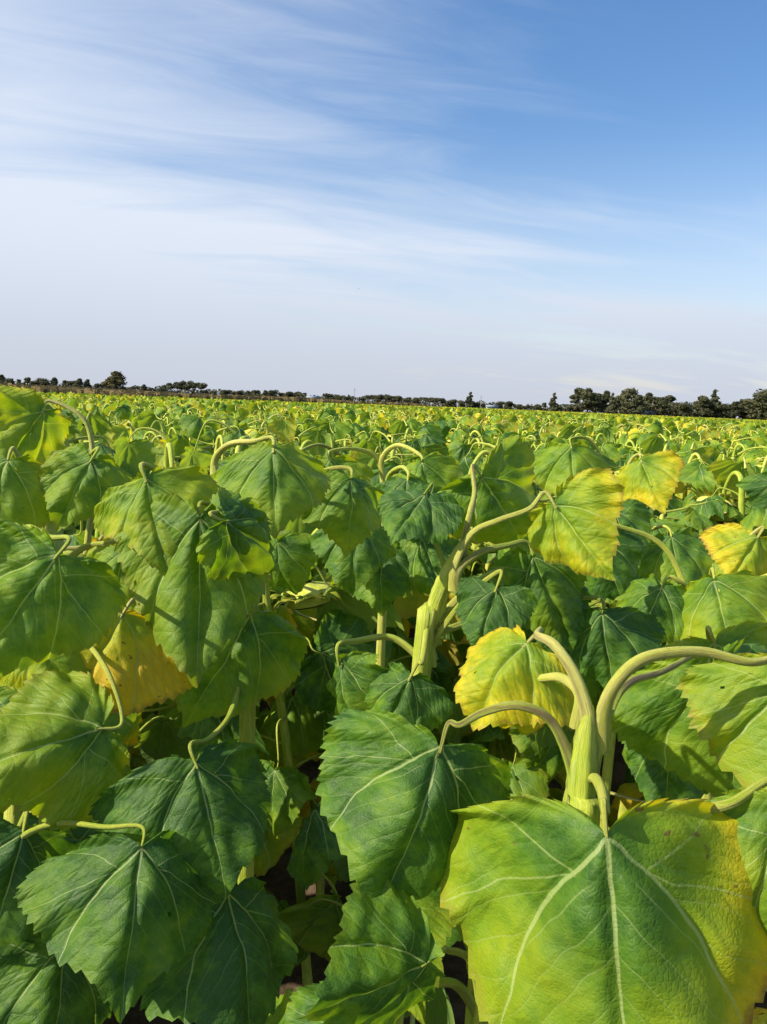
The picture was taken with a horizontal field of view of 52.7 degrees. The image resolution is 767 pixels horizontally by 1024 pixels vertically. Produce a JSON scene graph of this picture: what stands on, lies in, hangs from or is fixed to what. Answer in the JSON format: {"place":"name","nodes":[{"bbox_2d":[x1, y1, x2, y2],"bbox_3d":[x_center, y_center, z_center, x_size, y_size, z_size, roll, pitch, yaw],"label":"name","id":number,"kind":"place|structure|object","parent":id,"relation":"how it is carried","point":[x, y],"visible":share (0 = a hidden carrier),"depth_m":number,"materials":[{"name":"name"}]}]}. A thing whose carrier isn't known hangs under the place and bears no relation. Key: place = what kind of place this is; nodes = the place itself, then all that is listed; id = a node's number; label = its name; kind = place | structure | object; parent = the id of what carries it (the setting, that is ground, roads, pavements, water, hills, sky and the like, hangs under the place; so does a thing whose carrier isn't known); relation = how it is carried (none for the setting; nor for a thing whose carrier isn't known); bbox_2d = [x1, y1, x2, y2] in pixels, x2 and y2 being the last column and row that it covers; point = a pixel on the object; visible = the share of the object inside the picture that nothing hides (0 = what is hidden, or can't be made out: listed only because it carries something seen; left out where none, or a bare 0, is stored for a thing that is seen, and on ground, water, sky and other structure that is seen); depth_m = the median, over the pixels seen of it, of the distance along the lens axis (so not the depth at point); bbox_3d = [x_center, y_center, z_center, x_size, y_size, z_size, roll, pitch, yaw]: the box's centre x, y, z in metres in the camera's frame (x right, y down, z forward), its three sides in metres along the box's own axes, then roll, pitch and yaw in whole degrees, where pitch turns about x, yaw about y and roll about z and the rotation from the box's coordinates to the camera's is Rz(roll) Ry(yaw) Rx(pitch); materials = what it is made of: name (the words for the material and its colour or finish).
{"place":"outdoors","nodes":[
{"label":"outdoors","id":0,"kind":"place"},
{"bbox_2d":[0,0,766,418],"label":"sky","id":1,"kind":"structure","parent":0,"point":[523,202],"materials":[{"name":"blue"}]},
{"bbox_2d":[102,622,766,1023],"bbox_3d":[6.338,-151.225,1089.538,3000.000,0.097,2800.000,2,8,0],"label":"ground","id":2,"kind":"structure","parent":0,"point":[280,880],"depth_m":2.74,"materials":[{"name":"soil"}]},
{"bbox_2d":[0,812,72,839],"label":"sunflower plant","id":3,"kind":"object","parent":2,"relation":"on","point":[32,819],"visible":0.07,"depth_m":1.20,"materials":[{"name":"green plant"}]},
{"bbox_2d":[20,399,114,540],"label":"sunflower plant","id":4,"kind":"object","parent":2,"relation":"on","point":[73,428],"visible":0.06,"depth_m":2.88,"materials":[{"name":"green plant"}]},
{"bbox_2d":[0,385,136,935],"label":"sunflower plant","id":5,"kind":"object","parent":2,"relation":"on","point":[60,759],"visible":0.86,"depth_m":0.87,"materials":[{"name":"green plant"}]},
{"bbox_2d":[29,534,136,935],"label":"sunflower plant","id":6,"kind":"object","parent":2,"relation":"on","point":[83,833],"visible":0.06,"depth_m":1.44,"materials":[{"name":"green plant"}]},
{"bbox_2d":[70,406,115,456],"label":"sunflower plant","id":7,"kind":"object","parent":2,"relation":"on","point":[98,421],"visible":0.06,"depth_m":3.54,"materials":[{"name":"green plant"}]},
{"bbox_2d":[81,425,114,449],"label":"sunflower plant","id":8,"kind":"object","parent":2,"relation":"on","point":[109,435],"depth_m":4.37,"materials":[{"name":"green plant"}]},
{"bbox_2d":[101,371,127,389],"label":"tree","id":9,"kind":"object","parent":2,"relation":"on","point":[114,379],"visible":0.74,"depth_m":327.66,"materials":[{"name":"green plant"}]},
{"bbox_2d":[101,404,133,424],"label":"sunflower plant","id":10,"kind":"object","parent":2,"relation":"on","point":[123,412],"visible":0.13,"depth_m":8.81,"materials":[{"name":"plant"}]},
{"bbox_2d":[22,703,217,811],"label":"sunflower plant","id":11,"kind":"object","parent":2,"relation":"on","point":[151,736],"visible":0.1,"depth_m":1.97,"materials":[{"name":"green plant"}]},
{"bbox_2d":[112,423,133,442],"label":"sunflower plant","id":12,"kind":"object","parent":2,"relation":"on","point":[120,430],"visible":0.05,"depth_m":4.95,"materials":[{"name":"green plant"}]},
{"bbox_2d":[64,520,190,758],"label":"sunflower plant","id":13,"kind":"object","parent":2,"relation":"on","point":[78,536],"visible":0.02,"depth_m":2.17,"materials":[{"name":"green plant"}]},
{"bbox_2d":[0,685,297,1023],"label":"sunflower plant","id":14,"kind":"object","parent":2,"relation":"on","point":[122,923],"visible":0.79,"depth_m":0.81,"materials":[{"name":"green plant"}]},
{"bbox_2d":[133,419,181,438],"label":"sunflower plant","id":15,"kind":"object","parent":2,"relation":"on","point":[139,434],"visible":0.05,"depth_m":5.68,"materials":[{"name":"green plant"}]},
{"bbox_2d":[143,429,171,445],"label":"sunflower plant","id":16,"kind":"object","parent":2,"relation":"on","point":[146,437],"visible":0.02,"depth_m":5.41,"materials":[{"name":"green plant"}]},
{"bbox_2d":[112,427,209,766],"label":"sunflower plant","id":17,"kind":"object","parent":2,"relation":"on","point":[129,457],"visible":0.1,"depth_m":2.90,"materials":[{"name":"green plant"}]},
{"bbox_2d":[152,435,176,468],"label":"sunflower plant","id":18,"kind":"object","parent":2,"relation":"on","point":[159,461],"visible":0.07,"depth_m":4.07,"materials":[{"name":"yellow plant"}]},
{"bbox_2d":[136,409,199,446],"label":"sunflower plant","id":19,"kind":"object","parent":2,"relation":"on","point":[150,418],"visible":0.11,"depth_m":6.53,"materials":[{"name":"plant"}]},
{"bbox_2d":[161,382,189,392],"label":"tree","id":20,"kind":"object","parent":2,"relation":"on","point":[175,385],"visible":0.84,"depth_m":415.32,"materials":[{"name":"green plant"}]},
{"bbox_2d":[180,380,207,393],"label":"tree","id":21,"kind":"object","parent":2,"relation":"on","point":[192,385],"visible":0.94,"depth_m":415.42,"materials":[{"name":"green plant"}]},
{"bbox_2d":[130,698,260,771],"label":"sunflower plant","id":22,"kind":"object","parent":2,"relation":"on","point":[168,702],"visible":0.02,"depth_m":2.21,"materials":[{"name":"green plant"}]},
{"bbox_2d":[173,413,227,466],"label":"sunflower plant","id":23,"kind":"object","parent":2,"relation":"on","point":[191,425],"visible":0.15,"depth_m":4.64,"materials":[{"name":"green plant"}]},
{"bbox_2d":[178,435,224,466],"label":"sunflower plant","id":24,"kind":"object","parent":2,"relation":"on","point":[208,439],"visible":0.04,"depth_m":5.19,"materials":[{"name":"green plant"}]},
{"bbox_2d":[156,426,249,471],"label":"sunflower plant","id":25,"kind":"object","parent":2,"relation":"on","point":[179,443],"visible":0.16,"depth_m":4.44,"materials":[{"name":"green plant"}]},
{"bbox_2d":[0,383,430,405],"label":"dry crop","id":26,"kind":"object","parent":2,"relation":"on","point":[67,389],"visible":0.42,"depth_m":69.70,"materials":[{"name":"plant"}]},
{"bbox_2d":[204,417,229,446],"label":"sunflower plant","id":27,"kind":"object","parent":2,"relation":"on","point":[215,426],"visible":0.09,"depth_m":6.87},
{"bbox_2d":[206,413,250,431],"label":"sunflower plant","id":28,"kind":"object","parent":2,"relation":"on","point":[244,426],"visible":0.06,"depth_m":7.55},
{"bbox_2d":[79,435,384,898],"bbox_3d":[-0.268,0.756,1.165,0.370,1.738,0.545,4,8,14],"label":"sunflower plant","id":29,"kind":"object","parent":2,"relation":"on","point":[198,635],"visible":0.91,"depth_m":0.98,"materials":[{"name":"green plant"}]},
{"bbox_2d":[155,419,316,716],"bbox_3d":[-0.577,0.516,2.980,0.645,1.729,0.661,1,8,-9],"label":"sunflower plant","id":30,"kind":"object","parent":2,"relation":"on","point":[203,458],"visible":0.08,"depth_m":2.87,"materials":[{"name":"green plant"}]},
{"bbox_2d":[245,428,286,444],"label":"sunflower plant","id":31,"kind":"object","parent":2,"relation":"on","point":[253,434],"visible":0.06,"depth_m":6.22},
{"bbox_2d":[251,414,296,442],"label":"sunflower plant","id":32,"kind":"object","parent":2,"relation":"on","point":[283,429],"visible":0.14,"depth_m":6.60,"materials":[{"name":"plant"}]},
{"bbox_2d":[264,410,304,442],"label":"sunflower plant","id":33,"kind":"object","parent":2,"relation":"on","point":[297,432],"visible":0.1,"depth_m":7.04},
{"bbox_2d":[191,532,403,986],"bbox_3d":[-0.257,0.744,2.239,0.516,1.498,0.552,9,10,40],"label":"sunflower plant","id":34,"kind":"object","parent":2,"relation":"on","point":[316,928],"visible":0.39,"depth_m":2.09,"materials":[{"name":"green plant"}]},
{"bbox_2d":[275,426,330,655],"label":"sunflower plant","id":35,"kind":"object","parent":2,"relation":"on","point":[310,437],"visible":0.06,"depth_m":4.07,"materials":[{"name":"green plant"}]},
{"bbox_2d":[299,407,337,426],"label":"sunflower plant","id":36,"kind":"object","parent":2,"relation":"on","point":[326,413],"visible":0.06,"depth_m":9.52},
{"bbox_2d":[310,418,353,457],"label":"sunflower plant","id":37,"kind":"object","parent":2,"relation":"on","point":[326,425],"visible":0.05,"depth_m":5.92,"materials":[{"name":"green plant"}]},
{"bbox_2d":[255,515,413,895],"bbox_3d":[-0.224,0.699,2.442,0.578,1.533,0.558,4,8,8],"label":"sunflower plant","id":38,"kind":"object","parent":2,"relation":"on","point":[305,730],"visible":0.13,"depth_m":2.29,"materials":[{"name":"green plant"}]},
{"bbox_2d":[331,416,351,451],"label":"sunflower plant","id":39,"kind":"object","parent":2,"relation":"on","point":[343,430],"visible":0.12,"depth_m":6.74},
{"bbox_2d":[342,419,364,443],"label":"sunflower plant","id":40,"kind":"object","parent":2,"relation":"on","point":[357,428],"visible":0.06,"depth_m":8.89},
{"bbox_2d":[266,443,463,979],"bbox_3d":[-0.028,0.685,1.876,0.635,1.702,0.653,2,8,0],"label":"sunflower plant","id":41,"kind":"object","parent":2,"relation":"on","point":[378,572],"visible":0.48,"depth_m":1.61,"materials":[{"name":"green plant"}]},
{"bbox_2d":[351,446,381,469],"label":"sunflower plant","id":42,"kind":"object","parent":2,"relation":"on","point":[368,460],"visible":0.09,"depth_m":3.92,"materials":[{"name":"green plant"}]},
{"bbox_2d":[302,456,460,761],"bbox_3d":[-0.025,0.606,2.847,0.609,1.627,0.588,2,8,1],"label":"sunflower plant","id":43,"kind":"object","parent":2,"relation":"on","point":[408,606],"visible":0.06,"depth_m":2.76,"materials":[{"name":"green plant"}]},
{"bbox_2d":[0,380,764,419],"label":"scrub","id":44,"kind":"object","parent":2,"relation":"on","point":[374,399],"visible":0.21,"depth_m":431.47,"materials":[{"name":"green plant"}]},
{"bbox_2d":[346,431,420,464],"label":"sunflower plant","id":45,"kind":"object","parent":2,"relation":"on","point":[365,443],"visible":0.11,"depth_m":4.15,"materials":[{"name":"green plant"}]},
{"bbox_2d":[283,879,488,1023],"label":"sunflower plant","id":46,"kind":"object","parent":2,"relation":"on","point":[390,947],"visible":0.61,"depth_m":0.66,"materials":[{"name":"green plant"}]},
{"bbox_2d":[380,523,416,670],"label":"sunflower plant","id":47,"kind":"object","parent":2,"relation":"on","point":[397,651],"visible":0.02,"depth_m":2.94,"materials":[{"name":"green plant"}]},
{"bbox_2d":[379,433,422,456],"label":"sunflower plant","id":48,"kind":"object","parent":2,"relation":"on","point":[415,445],"visible":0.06,"depth_m":5.90,"materials":[{"name":"green plant"}]},
{"bbox_2d":[37,391,766,453],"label":"sunflower field","id":49,"kind":"structure","parent":2,"relation":"on","point":[724,432],"depth_m":15.16,"materials":[{"name":"plant"}]},
{"bbox_2d":[384,415,422,440],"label":"sunflower plant","id":50,"kind":"object","parent":2,"relation":"on","point":[414,424],"visible":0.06,"depth_m":9.20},
{"bbox_2d":[401,619,415,646],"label":"sunflower plant","id":51,"kind":"object","parent":2,"relation":"on","point":[407,625],"visible":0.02,"depth_m":3.72,"materials":[{"name":"green plant"}]},
{"bbox_2d":[394,420,441,439],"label":"sunflower plant","id":52,"kind":"object","parent":2,"relation":"on","point":[431,428],"visible":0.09,"depth_m":6.43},
{"bbox_2d":[388,419,447,452],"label":"sunflower plant","id":53,"kind":"object","parent":2,"relation":"on","point":[397,426],"visible":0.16,"depth_m":6.17,"materials":[{"name":"green plant"}]},
{"bbox_2d":[388,438,448,462],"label":"sunflower plant","id":54,"kind":"object","parent":2,"relation":"on","point":[434,447],"visible":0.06,"depth_m":4.65,"materials":[{"name":"green plant"}]},
{"bbox_2d":[438,419,473,444],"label":"sunflower plant","id":55,"kind":"object","parent":2,"relation":"on","point":[445,429],"visible":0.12,"depth_m":8.72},
{"bbox_2d":[450,428,475,442],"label":"sunflower plant","id":56,"kind":"object","parent":2,"relation":"on","point":[458,433],"visible":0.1,"depth_m":7.04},
{"bbox_2d":[265,434,666,1023],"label":"sunflower plant","id":57,"kind":"object","parent":2,"relation":"on","point":[573,541],"visible":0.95,"depth_m":1.01,"materials":[{"name":"green plant"}]},
{"bbox_2d":[436,442,497,743],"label":"sunflower plant","id":58,"kind":"object","parent":2,"relation":"on","point":[453,652],"visible":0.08,"depth_m":3.56,"materials":[{"name":"green plant"}]},
{"bbox_2d":[447,436,490,461],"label":"sunflower plant","id":59,"kind":"object","parent":2,"relation":"on","point":[458,451],"visible":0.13,"depth_m":5.92,"materials":[{"name":"green plant"}]},
{"bbox_2d":[453,423,495,448],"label":"sunflower plant","id":60,"kind":"object","parent":2,"relation":"on","point":[484,438],"visible":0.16,"depth_m":6.42,"materials":[{"name":"plant"}]},
{"bbox_2d":[441,443,543,666],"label":"sunflower plant","id":61,"kind":"object","parent":2,"relation":"on","point":[477,572],"visible":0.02,"depth_m":3.90,"materials":[{"name":"green plant"}]},
{"bbox_2d":[450,504,538,679],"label":"sunflower plant","id":62,"kind":"object","parent":2,"relation":"on","point":[467,570],"visible":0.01,"depth_m":3.90,"materials":[{"name":"green plant"}]},
{"bbox_2d":[432,480,596,745],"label":"sunflower plant","id":63,"kind":"object","parent":2,"relation":"on","point":[471,546],"depth_m":2.89,"materials":[{"name":"green plant"}]},
{"bbox_2d":[500,426,540,442],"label":"sunflower plant","id":64,"kind":"object","parent":2,"relation":"on","point":[507,434],"visible":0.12,"depth_m":8.09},
{"bbox_2d":[437,533,610,799],"bbox_3d":[0.465,0.754,2.397,0.504,1.491,0.491,-2,9,-26],"label":"sunflower plant","id":65,"kind":"object","parent":2,"relation":"on","point":[533,773],"visible":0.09,"depth_m":2.21,"materials":[{"name":"green plant"}]},
{"bbox_2d":[462,600,616,825],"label":"sunflower plant","id":66,"kind":"object","parent":2,"relation":"on","point":[485,736],"visible":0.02,"depth_m":2.53,"materials":[{"name":"green plant"}]},
{"bbox_2d":[315,624,766,1023],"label":"sunflower plant","id":67,"kind":"object","parent":2,"relation":"on","point":[572,907],"visible":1,"depth_m":0.65,"materials":[{"name":"green plant"}]},
{"bbox_2d":[551,426,589,443],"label":"sunflower plant","id":68,"kind":"object","parent":2,"relation":"on","point":[581,431],"visible":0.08,"depth_m":7.90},
{"bbox_2d":[565,394,583,411],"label":"tree","id":69,"kind":"object","parent":2,"relation":"on","point":[575,398],"visible":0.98,"depth_m":305.33,"materials":[{"name":"green plant"}]},
{"bbox_2d":[559,423,594,442],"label":"sunflower plant","id":70,"kind":"object","parent":2,"relation":"on","point":[566,432],"visible":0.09,"depth_m":9.02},
{"bbox_2d":[579,388,598,411],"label":"tree","id":71,"kind":"object","parent":2,"relation":"on","point":[587,396],"visible":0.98,"depth_m":294.42,"materials":[{"name":"green plant"}]},
{"bbox_2d":[589,392,604,412],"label":"tree","id":72,"kind":"object","parent":2,"relation":"on","point":[597,399],"visible":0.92,"depth_m":294.32,"materials":[{"name":"green plant"}]},
{"bbox_2d":[591,425,613,449],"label":"sunflower plant","id":73,"kind":"object","parent":2,"relation":"on","point":[605,434],"visible":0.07,"depth_m":7.11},
{"bbox_2d":[599,390,610,412],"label":"tree","id":74,"kind":"object","parent":2,"relation":"on","point":[605,397],"visible":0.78,"depth_m":297.79,"materials":[{"name":"green plant"}]},
{"bbox_2d":[595,443,620,471],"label":"sunflower plant","id":75,"kind":"object","parent":2,"relation":"on","point":[610,451],"visible":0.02,"depth_m":4.43,"materials":[{"name":"green plant"}]},
{"bbox_2d":[604,393,617,413],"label":"tree","id":76,"kind":"object","parent":2,"relation":"on","point":[612,407],"visible":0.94,"depth_m":292.39,"materials":[{"name":"green plant"}]},
{"bbox_2d":[526,436,713,819],"bbox_3d":[0.489,0.689,1.883,0.513,1.734,0.525,2,8,0],"label":"sunflower plant","id":77,"kind":"object","parent":2,"relation":"on","point":[555,464],"visible":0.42,"depth_m":1.73,"materials":[{"name":"green plant"}]},
{"bbox_2d":[618,387,638,413],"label":"tree","id":78,"kind":"object","parent":2,"relation":"on","point":[624,405],"visible":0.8,"depth_m":298.30,"materials":[{"name":"green plant"}]},
{"bbox_2d":[600,431,656,459],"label":"sunflower plant","id":79,"kind":"object","parent":2,"relation":"on","point":[645,435],"visible":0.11,"depth_m":6.11,"materials":[{"name":"green plant"}]},
{"bbox_2d":[617,433,642,457],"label":"sunflower plant","id":80,"kind":"object","parent":2,"relation":"on","point":[626,449],"visible":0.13,"depth_m":6.28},
{"bbox_2d":[627,395,645,414],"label":"tree","id":81,"kind":"object","parent":2,"relation":"on","point":[638,404],"visible":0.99,"depth_m":284.54,"materials":[{"name":"green plant"}]},
{"bbox_2d":[594,504,714,738],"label":"sunflower plant","id":82,"kind":"object","parent":2,"relation":"on","point":[702,523],"visible":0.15,"depth_m":3.04,"materials":[{"name":"green plant"}]},
{"bbox_2d":[608,559,714,827],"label":"sunflower plant","id":83,"kind":"object","parent":2,"relation":"on","point":[629,790],"visible":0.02,"depth_m":2.48,"materials":[{"name":"green plant"}]},
{"bbox_2d":[656,397,670,415],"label":"tree","id":84,"kind":"object","parent":2,"relation":"on","point":[662,403],"visible":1,"depth_m":285.23,"materials":[{"name":"green plant"}]},
{"bbox_2d":[596,495,747,701],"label":"sunflower plant","id":85,"kind":"object","parent":2,"relation":"on","point":[730,510],"visible":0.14,"depth_m":3.25,"materials":[{"name":"green plant"}]},
{"bbox_2d":[632,434,714,498],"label":"sunflower plant","id":86,"kind":"object","parent":2,"relation":"on","point":[652,443],"visible":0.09,"depth_m":5.42,"materials":[{"name":"green plant"}]},
{"bbox_2d":[625,527,723,782],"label":"sunflower plant","id":87,"kind":"object","parent":2,"relation":"on","point":[629,778],"visible":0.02,"depth_m":2.58,"materials":[{"name":"green plant"}]},
{"bbox_2d":[584,522,766,1023],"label":"sunflower plant","id":88,"kind":"object","parent":2,"relation":"on","point":[703,611],"visible":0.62,"depth_m":1.17,"materials":[{"name":"green plant"}]},
{"bbox_2d":[647,442,713,517],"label":"sunflower plant","id":89,"kind":"object","parent":2,"relation":"on","point":[689,471],"visible":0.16,"depth_m":4.75,"materials":[{"name":"green plant"}]},
{"bbox_2d":[662,430,699,452],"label":"sunflower plant","id":90,"kind":"object","parent":2,"relation":"on","point":[695,436],"visible":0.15,"depth_m":8.51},
{"bbox_2d":[672,403,692,416],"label":"tree","id":91,"kind":"object","parent":2,"relation":"on","point":[679,410],"visible":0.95,"depth_m":286.45,"materials":[{"name":"green plant"}]},
{"bbox_2d":[679,439,701,456],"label":"sunflower plant","id":92,"kind":"object","parent":2,"relation":"on","point":[686,447],"visible":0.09,"depth_m":6.60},
{"bbox_2d":[691,395,713,416],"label":"tree","id":93,"kind":"object","parent":2,"relation":"on","point":[702,401],"visible":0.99,"depth_m":287.43,"materials":[{"name":"green plant"}]},
{"bbox_2d":[666,456,766,532],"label":"sunflower plant","id":94,"kind":"object","parent":2,"relation":"on","point":[745,481],"visible":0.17,"depth_m":3.29,"materials":[{"name":"green plant"}]},
{"bbox_2d":[713,404,730,417],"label":"tree","id":95,"kind":"object","parent":2,"relation":"on","point":[724,408],"visible":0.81,"depth_m":289.21,"materials":[{"name":"green plant"}]},
{"bbox_2d":[688,447,766,535],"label":"sunflower plant","id":96,"kind":"object","parent":2,"relation":"on","point":[705,485],"visible":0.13,"depth_m":3.51,"materials":[{"name":"green plant"}]},
{"bbox_2d":[711,437,759,460],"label":"sunflower plant","id":97,"kind":"object","parent":2,"relation":"on","point":[751,443],"visible":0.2,"depth_m":7.22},
{"bbox_2d":[728,401,742,418],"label":"tree","id":98,"kind":"object","parent":2,"relation":"on","point":[735,410],"visible":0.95,"depth_m":299.24,"materials":[{"name":"green plant"}]},
{"bbox_2d":[739,398,756,418],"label":"tree","id":99,"kind":"object","parent":2,"relation":"on","point":[747,413],"visible":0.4,"depth_m":300.70,"materials":[{"name":"green plant"}]},
{"bbox_2d":[737,444,766,461],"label":"sunflower plant","id":100,"kind":"object","parent":2,"relation":"on","point":[751,453],"visible":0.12,"depth_m":6.67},
{"bbox_2d":[740,506,766,531],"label":"sunflower plant","id":101,"kind":"object","parent":2,"relation":"on","point":[753,518],"visible":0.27,"depth_m":3.08,"materials":[{"name":"green plant"}]},
{"bbox_2d":[745,389,766,419],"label":"tree","id":102,"kind":"object","parent":2,"relation":"on","point":[759,404],"visible":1,"depth_m":267.08,"materials":[{"name":"green plant"}]},
{"bbox_2d":[751,455,766,536],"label":"sunflower plant","id":103,"kind":"object","parent":2,"relation":"on","point":[757,469],"visible":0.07,"depth_m":4.51,"materials":[{"name":"green plant"}]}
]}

